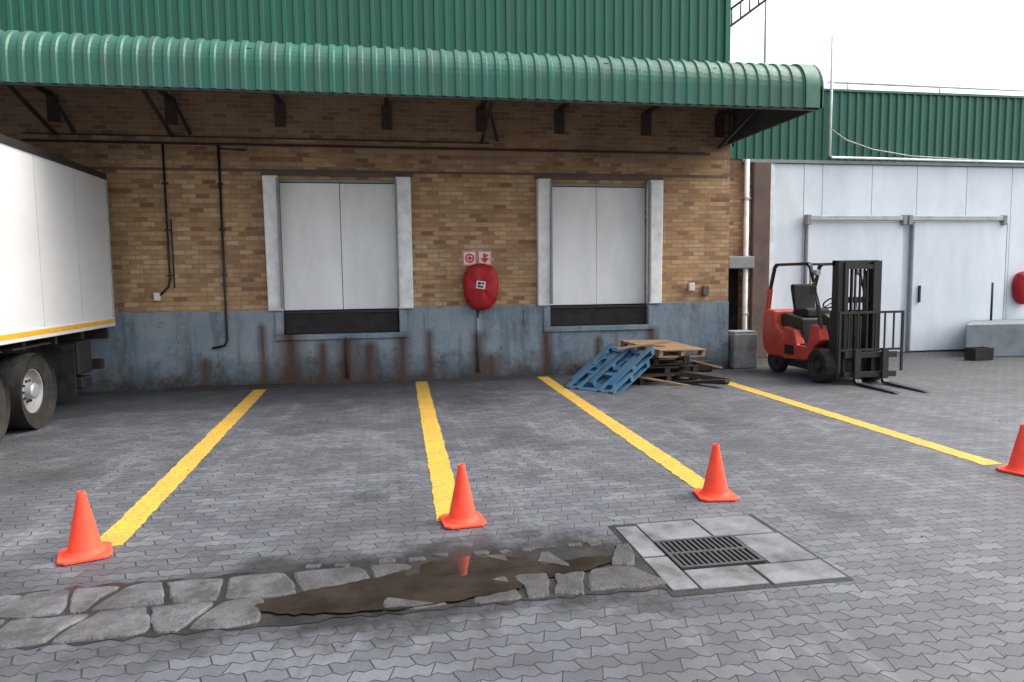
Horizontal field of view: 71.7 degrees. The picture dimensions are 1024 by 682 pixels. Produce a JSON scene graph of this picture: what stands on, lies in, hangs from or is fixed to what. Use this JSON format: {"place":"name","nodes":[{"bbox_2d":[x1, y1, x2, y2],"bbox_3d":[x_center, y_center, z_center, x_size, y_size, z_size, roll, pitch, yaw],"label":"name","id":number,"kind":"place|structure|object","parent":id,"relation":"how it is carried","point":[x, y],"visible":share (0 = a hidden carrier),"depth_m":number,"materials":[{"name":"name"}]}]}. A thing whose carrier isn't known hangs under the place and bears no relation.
{"place":"outdoors","nodes":[
{"label":"outdoors","id":0,"kind":"place"},
{"bbox_2d":[0,350,1023,681],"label":"ground","id":1,"kind":"structure","parent":0,"point":[276,480],"depth_m":5.76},
{"bbox_2d":[0,134,114,441],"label":"semi trailer","id":2,"kind":"object","parent":1,"relation":"on","point":[57,308],"visible":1,"depth_m":9.69,"materials":[{"name":"paint"}]},
{"bbox_2d":[57,490,111,565],"bbox_3d":[-2.997,1.273,4.955,0.330,0.454,0.330,-4,6,-30],"label":"traffic cone","id":3,"kind":"object","parent":1,"relation":"on","point":[86,543],"visible":1,"depth_m":4.90,"materials":[{"name":"orange plastic"}]},
{"bbox_2d":[100,389,266,545],"bbox_3d":[-3.677,1.168,8.796,0.236,0.001,7.517,-2,5,-11],"label":"parking bay line","id":4,"kind":"object","parent":1,"relation":"on","point":[127,525],"visible":0.98,"depth_m":6.78,"materials":[{"name":"yellow paint"}]},
{"bbox_2d":[166,383,298,391],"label":"dirt strip kerb","id":5,"kind":"structure","parent":1,"relation":"on","point":[232,387],"depth_m":12.60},
{"bbox_2d":[0,540,669,649],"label":"drainage channel","id":6,"kind":"object","parent":1,"relation":"on","point":[107,611],"visible":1,"depth_m":4.26,"materials":[{"name":"stone"}]},
{"bbox_2d":[255,555,612,614],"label":"puddle","id":7,"kind":"object","parent":6,"relation":"on","point":[447,580],"visible":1,"depth_m":4.38,"materials":[{"name":"liquid"}]},
{"bbox_2d":[77,301,728,392],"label":"painted dado wall","id":8,"kind":"structure","parent":1,"relation":"on","point":[152,351],"depth_m":13.20,"materials":[{"name":"paint"}]},
{"bbox_2d":[275,310,406,340],"bbox_3d":[-3.118,-0.291,13.026,2.350,0.510,0.047,-2,5,-10],"label":"sill surround","id":9,"kind":"object","parent":8,"relation":"attached to","point":[280,335],"visible":1,"depth_m":13.01,"materials":[{"name":"paint"}]},
{"bbox_2d":[285,312,397,333],"bbox_3d":[-3.137,-0.354,13.126,2.030,0.400,0.070,-2,5,-10],"label":"dock leveller lip","id":10,"kind":"object","parent":8,"relation":"attached to","point":[309,323],"visible":1,"depth_m":13.09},
{"bbox_2d":[285,309,397,313],"bbox_3d":[-3.134,-0.541,13.077,2.030,0.040,0.055,-2,5,-10],"label":"leveller hinge","id":11,"kind":"object","parent":10,"relation":"attached to","point":[344,311],"visible":1,"depth_m":13.05,"materials":[{"name":"paint"}]},
{"bbox_2d":[345,337,348,377],"bbox_3d":[-3.045,0.306,13.082,0.060,0.750,0.057,-2,5,-10],"label":"dado pipe","id":12,"kind":"object","parent":8,"relation":"attached to","point":[347,357],"visible":1,"depth_m":13.06,"materials":[{"name":"metal"}]},
{"bbox_2d":[0,85,729,312],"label":"brick front wall","id":13,"kind":"structure","parent":8,"relation":"on","point":[453,216],"depth_m":12.91,"materials":[{"name":"brick"}]},
{"bbox_2d":[154,293,160,300],"bbox_3d":[-6.222,-0.777,12.437,0.100,0.140,0.080,-2,5,-10],"label":"socket box","id":14,"kind":"object","parent":13,"relation":"attached to","point":[157,296],"visible":1,"depth_m":12.40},
{"bbox_2d":[160,143,170,295],"bbox_3d":[-6.114,-2.099,12.352,0.222,2.653,0.038,-2,5,-10],"label":"conduit","id":15,"kind":"object","parent":13,"relation":"attached to","point":[167,232],"visible":1,"depth_m":12.36,"materials":[{"name":"metal"}]},
{"bbox_2d":[170,219,174,287],"bbox_3d":[-5.948,-1.533,12.431,0.024,1.200,0.023,-2,5,-10],"label":"conduit","id":16,"kind":"object","parent":13,"relation":"attached to","point":[172,252],"visible":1,"depth_m":12.42,"materials":[{"name":"metal"}]},
{"bbox_2d":[212,145,227,348],"bbox_3d":[-5.233,-1.641,12.529,0.276,3.581,0.083,-2,5,-10],"label":"conduit","id":17,"kind":"object","parent":13,"relation":"attached to","point":[222,242],"visible":1,"depth_m":12.54,"materials":[{"name":"metal"}]},
{"bbox_2d":[219,148,245,150],"bbox_3d":[-4.922,-3.365,12.457,0.451,0.049,0.030,-2,5,-10],"label":"conduit top","id":18,"kind":"object","parent":13,"relation":"attached to","point":[232,149],"visible":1,"depth_m":12.45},
{"bbox_2d":[262,175,283,310],"bbox_3d":[-4.275,-1.737,12.689,0.254,2.400,0.210,-2,5,-10],"label":"side cushion","id":19,"kind":"object","parent":13,"relation":"attached to","point":[271,237],"visible":0.96,"depth_m":12.61,"materials":[{"name":"metal"}]},
{"bbox_2d":[276,177,283,308],"bbox_3d":[-4.135,-1.734,12.629,0.040,2.320,0.078,-2,5,-10],"label":"cushion edge seal","id":20,"kind":"object","parent":19,"relation":"attached to","point":[279,242],"visible":1,"depth_m":12.60,"materials":[{"name":"grey paint"}]},
{"bbox_2d":[279,183,342,309],"bbox_3d":[-3.667,-1.721,12.988,1.044,2.300,0.060,-2,5,-10],"label":"door leaf","id":21,"kind":"object","parent":13,"relation":"attached to","point":[311,245],"visible":1,"depth_m":12.96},
{"bbox_2d":[261,172,411,177],"bbox_3d":[-3.148,-3.006,12.822,2.650,0.065,0.070,-2,5,-10],"label":"lintel plate","id":22,"kind":"object","parent":13,"relation":"attached to","point":[318,174],"visible":1,"depth_m":12.79,"materials":[{"name":"metal"}]},
{"bbox_2d":[279,179,393,182],"bbox_3d":[-3.171,-2.909,12.908,2.070,0.048,0.070,-2,5,-10],"label":"door head strip","id":23,"kind":"object","parent":13,"relation":"attached to","point":[333,181],"depth_m":12.88,"materials":[{"name":"grey paint"}]},
{"bbox_2d":[280,182,398,330],"bbox_3d":[-3.179,-1.419,13.194,2.170,3.170,0.040,-2,5,-10],"label":"door frame","id":24,"kind":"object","parent":13,"relation":"attached to","point":[343,309],"depth_m":13.18,"materials":[{"name":"black metal"}]},
{"bbox_2d":[22,139,709,154],"bbox_3d":[-2.143,-3.528,12.943,12.300,0.048,0.040,-2,5,-10],"label":"conduit","id":25,"kind":"object","parent":13,"relation":"attached to","point":[277,145],"visible":1,"depth_m":12.79,"materials":[{"name":"metal"}]},
{"bbox_2d":[340,184,397,308],"bbox_3d":[-2.651,-1.751,13.184,1.004,2.300,0.060,-2,5,-10],"label":"door leaf","id":26,"kind":"object","parent":13,"relation":"attached to","point":[368,240],"visible":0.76,"depth_m":13.15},
{"bbox_2d":[395,177,413,308],"bbox_3d":[-1.986,-1.802,13.095,0.274,2.400,0.210,-2,5,-10],"label":"side cushion","id":27,"kind":"object","parent":13,"relation":"attached to","point":[405,239],"visible":0.95,"depth_m":13.02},
{"bbox_2d":[394,179,399,306],"bbox_3d":[-2.106,-1.791,12.989,0.040,2.320,0.078,-2,5,-10],"label":"cushion edge seal","id":28,"kind":"object","parent":27,"relation":"attached to","point":[397,254],"visible":1,"depth_m":12.95,"materials":[{"name":"grey paint"}]},
{"bbox_2d":[87,166,727,177],"bbox_3d":[-6.916,-2.962,12.161,22.800,0.050,0.026,-2,5,-10],"label":"lintel band","id":29,"kind":"object","parent":13,"relation":"attached to","point":[380,171],"visible":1,"depth_m":13.02,"materials":[{"name":"metal"}]},
{"bbox_2d":[0,30,823,148],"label":"loading canopy","id":30,"kind":"object","parent":13,"relation":"attached to","point":[754,98],"visible":1,"depth_m":10.12,"materials":[{"name":"metal"}]},
{"bbox_2d":[22,132,488,143],"bbox_3d":[-4.310,-3.587,12.548,7.900,0.033,0.024,-2,5,-10],"label":"conduit","id":31,"kind":"object","parent":30,"relation":"attached to","point":[251,137],"visible":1,"depth_m":12.49,"materials":[{"name":"metal"}]},
{"bbox_2d":[462,251,476,265],"bbox_3d":[-0.799,-1.560,13.368,0.265,0.280,0.019,-2,5,-10],"label":"fire safety sign","id":32,"kind":"object","parent":13,"relation":"attached to","point":[469,258],"visible":0.89,"depth_m":13.36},
{"bbox_2d":[463,263,498,317],"bbox_3d":[-0.582,-0.892,13.322,0.681,1.140,0.291,-2,5,-10],"label":"fire hose reel","id":33,"kind":"object","parent":13,"relation":"attached to","point":[480,285],"visible":1,"depth_m":13.20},
{"bbox_2d":[478,251,491,265],"bbox_3d":[-0.518,-1.568,13.418,0.265,0.280,0.019,-2,5,-10],"label":"fire safety sign","id":34,"kind":"object","parent":13,"relation":"attached to","point":[484,257],"visible":0.74,"depth_m":13.41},
{"bbox_2d":[536,178,550,305],"bbox_3d":[0.607,-1.875,13.555,0.254,2.400,0.210,-2,5,-10],"label":"side cushion","id":35,"kind":"object","parent":13,"relation":"attached to","point":[543,232],"visible":1,"depth_m":13.48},
{"bbox_2d":[550,181,552,303],"bbox_3d":[0.746,-1.872,13.495,0.040,2.320,0.078,-2,5,-10],"label":"cushion edge seal","id":36,"kind":"object","parent":35,"relation":"attached to","point":[551,261],"visible":1,"depth_m":13.47,"materials":[{"name":"grey paint"}]},
{"bbox_2d":[551,187,595,304],"bbox_3d":[1.173,-1.848,13.848,0.959,2.280,0.060,-2,5,-10],"label":"door leaf","id":37,"kind":"object","parent":13,"relation":"attached to","point":[574,241],"visible":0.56,"depth_m":13.82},
{"bbox_2d":[550,186,643,305],"bbox_3d":[1.658,-1.546,14.053,2.080,3.150,0.040,-2,5,-10],"label":"door back","id":38,"kind":"structure","parent":13,"relation":"attached to","point":[598,304],"depth_m":14.05,"materials":[{"name":"black metal"}]},
{"bbox_2d":[534,175,662,180],"bbox_3d":[1.689,-3.142,13.681,2.560,0.065,0.070,-2,5,-10],"label":"lintel plate","id":39,"kind":"object","parent":13,"relation":"attached to","point":[595,178],"visible":0.93,"depth_m":13.63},
{"bbox_2d":[552,183,646,186],"bbox_3d":[1.667,-3.026,13.769,1.980,0.048,0.070,-2,5,-10],"label":"door head strip","id":40,"kind":"object","parent":13,"relation":"attached to","point":[599,185],"depth_m":13.76,"materials":[{"name":"grey paint"}]},
{"bbox_2d":[596,187,644,303],"bbox_3d":[2.145,-1.877,14.036,0.999,2.280,0.060,-2,5,-10],"label":"door leaf","id":41,"kind":"object","parent":13,"relation":"attached to","point":[620,245],"visible":1,"depth_m":14.01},
{"bbox_2d":[646,180,662,303],"bbox_3d":[2.807,-1.938,13.946,0.274,2.400,0.210,-2,5,-10],"label":"side cushion","id":42,"kind":"object","parent":13,"relation":"attached to","point":[656,236],"visible":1,"depth_m":13.88,"materials":[{"name":"metal"}]},
{"bbox_2d":[648,182,651,301],"bbox_3d":[2.687,-1.927,13.839,0.040,2.320,0.078,-2,5,-10],"label":"cushion edge seal","id":43,"kind":"object","parent":42,"relation":"attached to","point":[649,235],"visible":1,"depth_m":13.81,"materials":[{"name":"grey paint"}]},
{"bbox_2d":[688,283,694,290],"bbox_3d":[3.589,-1.085,14.181,0.120,0.160,0.070,-2,5,-10],"label":"socket box","id":44,"kind":"object","parent":13,"relation":"attached to","point":[691,286],"visible":1,"depth_m":14.15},
{"bbox_2d":[702,286,708,295],"bbox_3d":[3.886,-1.013,14.240,0.120,0.200,0.070,-2,5,-10],"label":"socket box","id":45,"kind":"object","parent":13,"relation":"attached to","point":[705,290],"visible":1,"depth_m":14.21,"materials":[{"name":"brown paint"}]},
{"bbox_2d":[424,309,527,326],"bbox_3d":[-0.668,-0.437,13.481,1.980,0.300,0.050,-2,5,-10],"label":"vent plate","id":46,"kind":"object","parent":8,"relation":"attached to","point":[426,314],"visible":1,"depth_m":13.30,"materials":[{"name":"paint"}]},
{"bbox_2d":[476,310,479,371],"bbox_3d":[-0.646,0.004,13.488,0.056,1.180,0.053,-2,5,-10],"label":"dado pipe","id":47,"kind":"object","parent":8,"relation":"attached to","point":[478,345],"visible":1,"depth_m":13.47,"materials":[{"name":"metal"}]},
{"bbox_2d":[550,307,644,325],"bbox_3d":[1.700,-0.506,13.983,1.940,0.370,0.070,-2,5,-10],"label":"dock leveller lip","id":48,"kind":"object","parent":8,"relation":"attached to","point":[594,316],"visible":0.88,"depth_m":13.95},
{"bbox_2d":[550,305,645,308],"bbox_3d":[1.704,-0.678,13.935,1.940,0.040,0.055,-2,5,-10],"label":"leveller hinge","id":49,"kind":"object","parent":48,"relation":"attached to","point":[596,306],"visible":1,"depth_m":13.91,"materials":[{"name":"paint"}]},
{"bbox_2d":[543,305,654,331],"bbox_3d":[1.720,-0.442,13.883,2.260,0.480,0.047,-2,5,-10],"label":"sill surround","id":50,"kind":"object","parent":8,"relation":"attached to","point":[547,327],"visible":1,"depth_m":13.87,"materials":[{"name":"paint"}]},
{"bbox_2d":[416,381,454,520],"bbox_3d":[-1.083,1.083,9.382,0.236,0.001,7.706,-2,5,-9],"label":"parking bay line","id":51,"kind":"object","parent":1,"relation":"on","point":[442,478],"visible":0.95,"depth_m":7.64,"materials":[{"name":"yellow paint"}]},
{"bbox_2d":[439,464,485,529],"bbox_3d":[-0.391,1.188,5.539,0.330,0.454,0.330,-2,5,-16],"label":"traffic cone","id":52,"kind":"object","parent":1,"relation":"on","point":[462,514],"visible":1,"depth_m":5.48,"materials":[{"name":"orange plastic"}]},
{"bbox_2d":[8,376,1000,661],"bbox_3d":[0.737,1.124,8.602,13.168,0.010,10.259,-2,5,-10],"label":"ground debris","id":53,"kind":"object","parent":1,"relation":"on","point":[350,566],"visible":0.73,"depth_m":5.11,"materials":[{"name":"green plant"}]},
{"bbox_2d":[565,355,649,393],"bbox_3d":[1.656,0.607,12.284,1.000,0.584,1.168,4,7,42],"label":"wooden pallet","id":54,"kind":"object","parent":1,"relation":"on","point":[629,378],"visible":0.79,"depth_m":12.19,"materials":[{"name":"blue paint"}]},
{"bbox_2d":[570,343,655,390],"bbox_3d":[1.764,0.449,12.425,1.133,0.692,1.000,-5,7,-40],"label":"wooden pallet","id":55,"kind":"object","parent":1,"relation":"on","point":[612,366],"visible":0.56,"depth_m":12.38,"materials":[{"name":"blue paint"}]},
{"bbox_2d":[538,376,704,488],"bbox_3d":[1.171,1.006,9.934,0.236,0.001,7.506,-2,5,-9],"label":"parking bay line","id":56,"kind":"object","parent":1,"relation":"on","point":[690,477],"visible":0.97,"depth_m":8.22,"materials":[{"name":"yellow paint"}]},
{"bbox_2d":[627,368,696,384],"bbox_3d":[2.618,0.632,13.120,1.217,0.142,1.000,-3,5,-22],"label":"wooden pallet","id":57,"kind":"object","parent":1,"relation":"on","point":[666,377],"visible":0.2,"depth_m":12.70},
{"bbox_2d":[616,359,698,375],"bbox_3d":[2.660,0.484,13.144,1.213,0.142,1.003,-2,5,-14],"label":"wooden pallet","id":58,"kind":"object","parent":57,"relation":"on","point":[666,369],"visible":0.34,"depth_m":12.78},
{"bbox_2d":[612,352,689,365],"bbox_3d":[2.548,0.326,13.132,1.216,0.205,1.001,-1,5,-2],"label":"wooden pallet","id":59,"kind":"object","parent":58,"relation":"on","point":[654,360],"visible":0.29,"depth_m":12.69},
{"bbox_2d":[620,340,705,357],"bbox_3d":[2.792,0.135,13.096,1.219,0.309,1.024,-4,6,-34],"label":"wooden pallet","id":60,"kind":"object","parent":59,"relation":"on","point":[680,349],"visible":0.91,"depth_m":12.94,"materials":[{"name":"wood"}]},
{"bbox_2d":[614,341,729,385],"bbox_3d":[2.868,0.417,12.642,1.969,0.787,0.997,1,5,17],"label":"loose timber","id":61,"kind":"object","parent":1,"relation":"on","point":[707,378],"visible":0.8,"depth_m":12.54,"materials":[{"name":"wood"}]},
{"bbox_2d":[692,360,712,371],"bbox_3d":[3.784,0.493,14.108,0.350,0.215,0.250,-2,5,-10],"label":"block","id":62,"kind":"object","parent":1,"relation":"on","point":[703,368],"visible":0.56,"depth_m":13.99,"materials":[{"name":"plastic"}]},
{"bbox_2d":[693,444,738,501],"bbox_3d":[1.753,1.111,6.102,0.330,0.454,0.330,-1,5,-1],"label":"traffic cone","id":63,"kind":"object","parent":1,"relation":"on","point":[715,488],"visible":1,"depth_m":6.04,"materials":[{"name":"orange plastic"}]},
{"bbox_2d":[609,514,854,596],"bbox_3d":[1.432,1.451,4.926,1.200,0.042,1.270,-2,5,-10],"label":"storm drain","id":64,"kind":"object","parent":1,"relation":"on","point":[695,556],"visible":1,"depth_m":4.79,"materials":[{"name":"grey concrete"}]},
{"bbox_2d":[729,159,751,329],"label":"recess brick wall","id":65,"kind":"structure","parent":1,"relation":"on","point":[736,210],"depth_m":16.08,"materials":[{"name":"brick"}]},
{"bbox_2d":[729,256,753,268],"bbox_3d":[5.140,-1.776,16.039,0.620,0.270,0.245,-2,5,-10],"label":"recess hood","id":66,"kind":"object","parent":65,"relation":"attached to","point":[738,262],"visible":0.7,"depth_m":15.92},
{"bbox_2d":[740,159,750,329],"bbox_3d":[5.301,-1.863,16.103,0.145,4.432,0.172,-2,5,-10],"label":"rain downpipe","id":67,"kind":"object","parent":65,"relation":"attached to","point":[744,313],"visible":0.71,"depth_m":16.01,"materials":[{"name":"metal"}]},
{"bbox_2d":[728,330,757,368],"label":"concrete block","id":68,"kind":"structure","parent":1,"relation":"on","point":[742,349],"depth_m":14.42,"materials":[{"name":"grey paint"}]},
{"bbox_2d":[749,162,770,357],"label":"brick pier","id":69,"kind":"structure","parent":1,"relation":"on","point":[760,223],"depth_m":16.11,"materials":[{"name":"brown paint"}]},
{"bbox_2d":[772,164,803,308],"bbox_3d":[6.304,-1.850,16.423,0.838,4.420,0.100,-2,5,-10],"label":"insulated panel","id":70,"kind":"object","parent":1,"relation":"on","point":[788,210],"visible":0.51,"depth_m":16.32,"materials":[{"name":"metal"}]},
{"bbox_2d":[801,164,822,283],"bbox_3d":[6.954,-1.868,16.538,0.458,4.420,0.100,-2,5,-10],"label":"insulated panel","id":71,"kind":"object","parent":1,"relation":"on","point":[812,198],"visible":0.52,"depth_m":16.35,"materials":[{"name":"metal"}]},
{"bbox_2d":[762,260,929,392],"bbox_3d":[5.972,-0.369,12.770,1.382,2.134,3.400,-2,5,-10],"label":"forklift","id":72,"kind":"object","parent":1,"relation":"on","point":[820,344],"visible":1,"depth_m":12.29,"materials":[{"name":"red paint"}]},
{"bbox_2d":[821,164,871,221],"bbox_3d":[7.815,-1.893,16.691,1.268,4.420,0.100,-2,5,-10],"label":"insulated panel","id":73,"kind":"object","parent":1,"relation":"on","point":[846,189],"visible":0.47,"depth_m":16.50,"materials":[{"name":"metal"}]},
{"bbox_2d":[698,372,1001,464],"bbox_3d":[4.162,0.913,10.556,0.236,0.001,7.222,-2,5,-10],"label":"parking bay line","id":74,"kind":"object","parent":1,"relation":"on","point":[957,453],"visible":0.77,"depth_m":8.65,"materials":[{"name":"yellow paint"}]},
{"bbox_2d":[871,165,916,351],"bbox_3d":[9.030,-1.927,16.907,1.178,4.420,0.100,-2,5,-10],"label":"insulated panel","id":75,"kind":"object","parent":1,"relation":"on","point":[894,188],"visible":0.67,"depth_m":16.74,"materials":[{"name":"metal"}]},
{"bbox_2d":[775,163,1023,275],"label":"panel backing","id":76,"kind":"object","parent":1,"relation":"on","point":[890,165],"visible":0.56,"depth_m":16.50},
{"bbox_2d":[812,215,902,220],"bbox_3d":[7.991,-2.853,16.461,2.520,0.110,0.130,-2,5,-10],"label":"door rail","id":77,"kind":"object","parent":76,"relation":"attached to","point":[850,218],"depth_m":16.39,"materials":[{"name":"metal"}]},
{"bbox_2d":[804,214,811,224],"bbox_3d":[6.776,-2.779,16.249,0.110,0.230,0.150,-2,5,-10],"label":"rail end","id":78,"kind":"object","parent":77,"relation":"attached to","point":[807,219],"visible":1,"depth_m":16.18,"materials":[{"name":"grey paint"}]},
{"bbox_2d":[899,215,907,224],"bbox_3d":[9.207,-2.848,16.680,0.110,0.230,0.150,-2,5,-10],"label":"rail end","id":79,"kind":"object","parent":77,"relation":"attached to","point":[904,220],"visible":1,"depth_m":16.61,"materials":[{"name":"grey paint"}]},
{"bbox_2d":[742,159,1023,166],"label":"head flashing","id":80,"kind":"object","parent":76,"relation":"on","point":[884,163],"visible":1,"depth_m":16.54,"materials":[{"name":"grey paint"}]},
{"bbox_2d":[828,35,1023,162],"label":"wall pipe","id":81,"kind":"object","parent":80,"relation":"on","point":[870,158],"depth_m":16.30,"materials":[{"name":"metal"}]},
{"bbox_2d":[831,128,978,159],"bbox_3d":[9.181,-4.574,16.511,3.906,0.661,0.024,-2,5,-10],"label":"slack cable","id":82,"kind":"object","parent":81,"relation":"attached to","point":[899,153],"visible":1,"depth_m":16.50,"materials":[{"name":"metal"}]},
{"bbox_2d":[913,216,1003,220],"bbox_3d":[10.619,-2.928,16.928,2.620,0.110,0.130,-2,5,-10],"label":"door rail","id":83,"kind":"object","parent":76,"relation":"attached to","point":[958,218],"depth_m":16.86,"materials":[{"name":"metal"}]},
{"bbox_2d":[907,215,912,224],"bbox_3d":[9.355,-2.852,16.707,0.110,0.230,0.150,-2,5,-10],"label":"rail end","id":84,"kind":"object","parent":83,"relation":"attached to","point":[910,220],"visible":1,"depth_m":16.64,"materials":[{"name":"grey paint"}]},
{"bbox_2d":[999,215,1007,224],"bbox_3d":[11.884,-2.924,17.156,0.110,0.230,0.150,-2,5,-10],"label":"rail end","id":85,"kind":"object","parent":83,"relation":"attached to","point":[1004,221],"visible":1,"depth_m":17.09,"materials":[{"name":"grey paint"}]},
{"bbox_2d":[803,223,1007,350],"bbox_3d":[9.416,-1.276,16.926,5.340,3.050,0.110,-2,5,-10],"label":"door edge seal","id":86,"kind":"object","parent":1,"relation":"on","point":[909,288],"depth_m":16.90,"materials":[{"name":"grey paint"}]},
{"bbox_2d":[807,222,902,350],"bbox_3d":[8.028,-1.247,16.679,2.460,3.070,0.090,-2,5,-10],"label":"sliding door leaf","id":87,"kind":"object","parent":86,"relation":"attached to","point":[829,242],"visible":0.61,"depth_m":16.59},
{"bbox_2d":[909,222,1006,350],"bbox_3d":[10.766,-1.323,17.154,2.540,3.070,0.110,-2,5,-10],"label":"sliding door leaf","id":88,"kind":"object","parent":86,"relation":"attached to","point":[958,268],"visible":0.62,"depth_m":17.07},
{"bbox_2d":[917,286,920,301],"bbox_3d":[9.710,-1.122,16.900,0.040,0.400,0.050,-2,5,-10],"label":"door handle","id":89,"kind":"object","parent":88,"relation":"attached to","point":[919,293],"visible":1,"depth_m":16.89,"materials":[{"name":"paint"}]},
{"bbox_2d":[910,166,966,351],"bbox_3d":[10.280,-1.962,17.129,1.338,4.420,0.100,-2,5,-10],"label":"insulated panel","id":90,"kind":"object","parent":1,"relation":"on","point":[940,190],"visible":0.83,"depth_m":16.93,"materials":[{"name":"metal"}]},
{"bbox_2d":[959,167,1011,349],"bbox_3d":[11.565,-1.999,17.357,1.248,4.420,0.100,-2,5,-10],"label":"insulated panel","id":91,"kind":"object","parent":1,"relation":"on","point":[988,191],"visible":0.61,"depth_m":17.17,"materials":[{"name":"metal"}]},
{"bbox_2d":[966,282,1023,356],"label":"concrete platform","id":92,"kind":"structure","parent":1,"relation":"on","point":[1003,337],"depth_m":15.89,"materials":[{"name":"paint"}]},
{"bbox_2d":[996,424,1023,475],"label":"traffic cone","id":93,"kind":"object","parent":1,"relation":"on","point":[1015,465],"visible":1,"depth_m":6.70,"materials":[{"name":"orange plastic"}]},
{"bbox_2d":[1005,168,1023,318],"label":"insulated panel","id":94,"kind":"object","parent":1,"relation":"on","point":[1014,309],"visible":0.49,"depth_m":17.42,"materials":[{"name":"metal"}]},
{"bbox_2d":[1012,271,1023,303],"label":"fire hose reel","id":95,"kind":"object","parent":94,"relation":"attached to","point":[1018,288],"visible":1,"depth_m":17.32,"materials":[{"name":"red plastic"}]},
{"bbox_2d":[728,269,737,329],"bbox_3d":[5.051,-0.740,16.651,0.800,2.200,0.040,-2,5,-10],"label":"dark recess","id":96,"kind":"object","parent":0,"point":[733,294],"depth_m":16.63,"materials":[{"name":"black"}]},
{"bbox_2d":[767,163,774,356],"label":"panel edge trim","id":97,"kind":"structure","parent":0,"point":[772,217],"depth_m":16.20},
{"bbox_2d":[730,91,1023,163],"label":"wall cladding","id":98,"kind":"structure","parent":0,"point":[979,128],"depth_m":16.56,"materials":[{"name":"metal"}]},
{"bbox_2d":[730,0,1023,95],"label":"sky","id":99,"kind":"structure","parent":0,"point":[950,43],"materials":[{"name":"white"}]},
{"bbox_2d":[964,347,993,359],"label":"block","id":100,"kind":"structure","parent":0,"point":[978,353],"depth_m":15.28,"materials":[{"name":"plastic"}]},
{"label":"back and left walls","id":101,"kind":"object","parent":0,"visible":0},
{"bbox_2d":[0,0,724,62],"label":"cladding","id":102,"kind":"structure","parent":101,"relation":"attached to","point":[685,30],"depth_m":12.88,"materials":[{"name":"green paint"}]},
{"bbox_3d":[2.771,-7.605,22.019,0.030,4.220,16.500,-2,5,-10],"label":"side cladding","id":103,"kind":"object","parent":101,"relation":"attached to","visible":0},
{"bbox_2d":[724,0,730,61],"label":"corner flashing","id":104,"kind":"object","parent":103,"relation":"attached to","point":[727,30],"depth_m":13.86,"materials":[{"name":"green paint"}]},
{"bbox_2d":[731,0,766,26],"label":"external steel staircase","id":105,"kind":"structure","parent":103,"relation":"attached to","point":[747,13],"depth_m":14.84,"materials":[{"name":"metal"}]},
{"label":"far walls","id":106,"kind":"object","parent":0,"visible":0},
{"bbox_3d":[10.193,-6.372,24.277,15.100,0.140,14.900,-2,5,-10],"label":"roof","id":107,"kind":"object","parent":106,"relation":"attached to","visible":0},
{"bbox_2d":[764,1,766,62],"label":"lightning rod","id":108,"kind":"object","parent":107,"relation":"on","point":[765,22],"visible":0.48,"depth_m":16.33,"materials":[{"name":"metal"}]},
{"bbox_2d":[824,88,1023,98],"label":"parapet capping","id":109,"kind":"object","parent":107,"relation":"on","point":[921,93],"visible":0.44,"depth_m":16.56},
{"bbox_3d":[14.999,-6.032,17.574,0.036,0.170,0.034,-2,5,-10],"label":"rail post","id":110,"kind":"object","parent":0,"visible":0},
{"bbox_2d":[828,81,1023,91],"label":"roof rail","id":111,"kind":"object","parent":110,"relation":"on","point":[856,83],"visible":1,"depth_m":16.61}
]}

